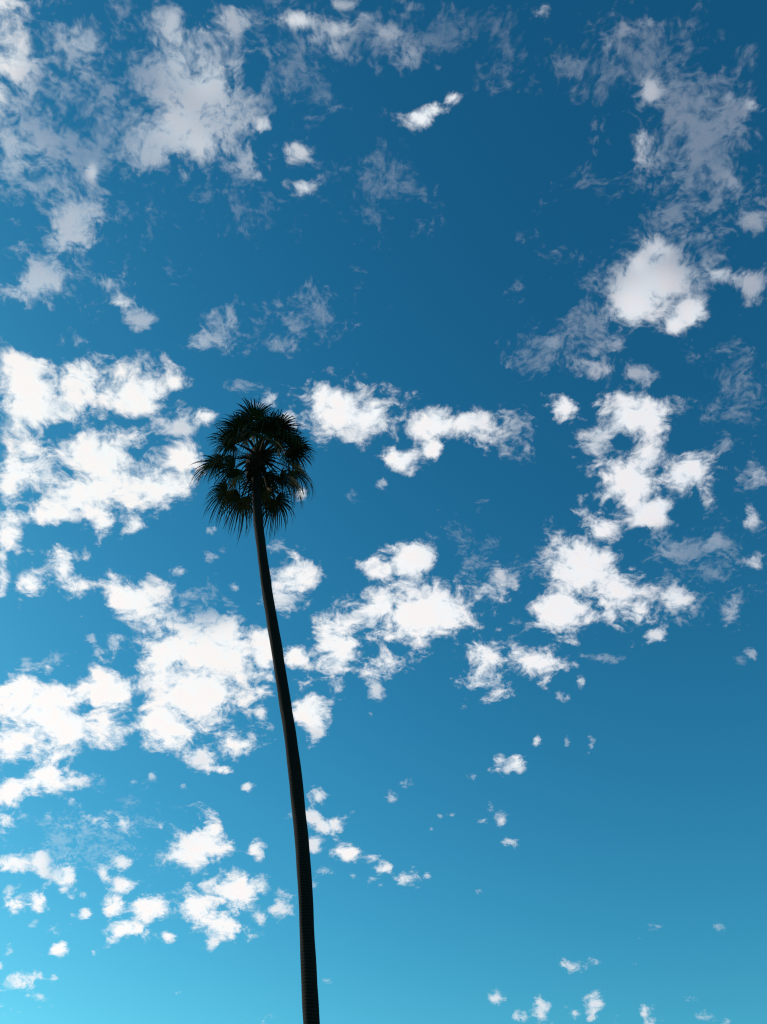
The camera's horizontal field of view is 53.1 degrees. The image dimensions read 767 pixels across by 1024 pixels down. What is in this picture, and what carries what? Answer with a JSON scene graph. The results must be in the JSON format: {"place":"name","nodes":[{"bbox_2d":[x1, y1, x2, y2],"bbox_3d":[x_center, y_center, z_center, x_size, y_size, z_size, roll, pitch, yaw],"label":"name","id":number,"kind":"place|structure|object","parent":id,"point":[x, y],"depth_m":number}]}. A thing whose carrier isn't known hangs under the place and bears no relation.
{"place":"outdoors","nodes":[
{"label":"outdoors","id":0,"kind":"place"},
{"bbox_2d":[191,398,319,1023],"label":"palm","id":1,"kind":"object","parent":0,"point":[278,430],"depth_m":24.27},
{"bbox_2d":[0,0,757,1023],"bbox_3d":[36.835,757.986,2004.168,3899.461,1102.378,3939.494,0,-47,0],"label":"cloud","id":2,"kind":"structure","parent":0,"point":[220,650],"depth_m":1996.66},
{"bbox_2d":[0,0,766,1023],"label":"sky","id":3,"kind":"structure","parent":0,"point":[470,259]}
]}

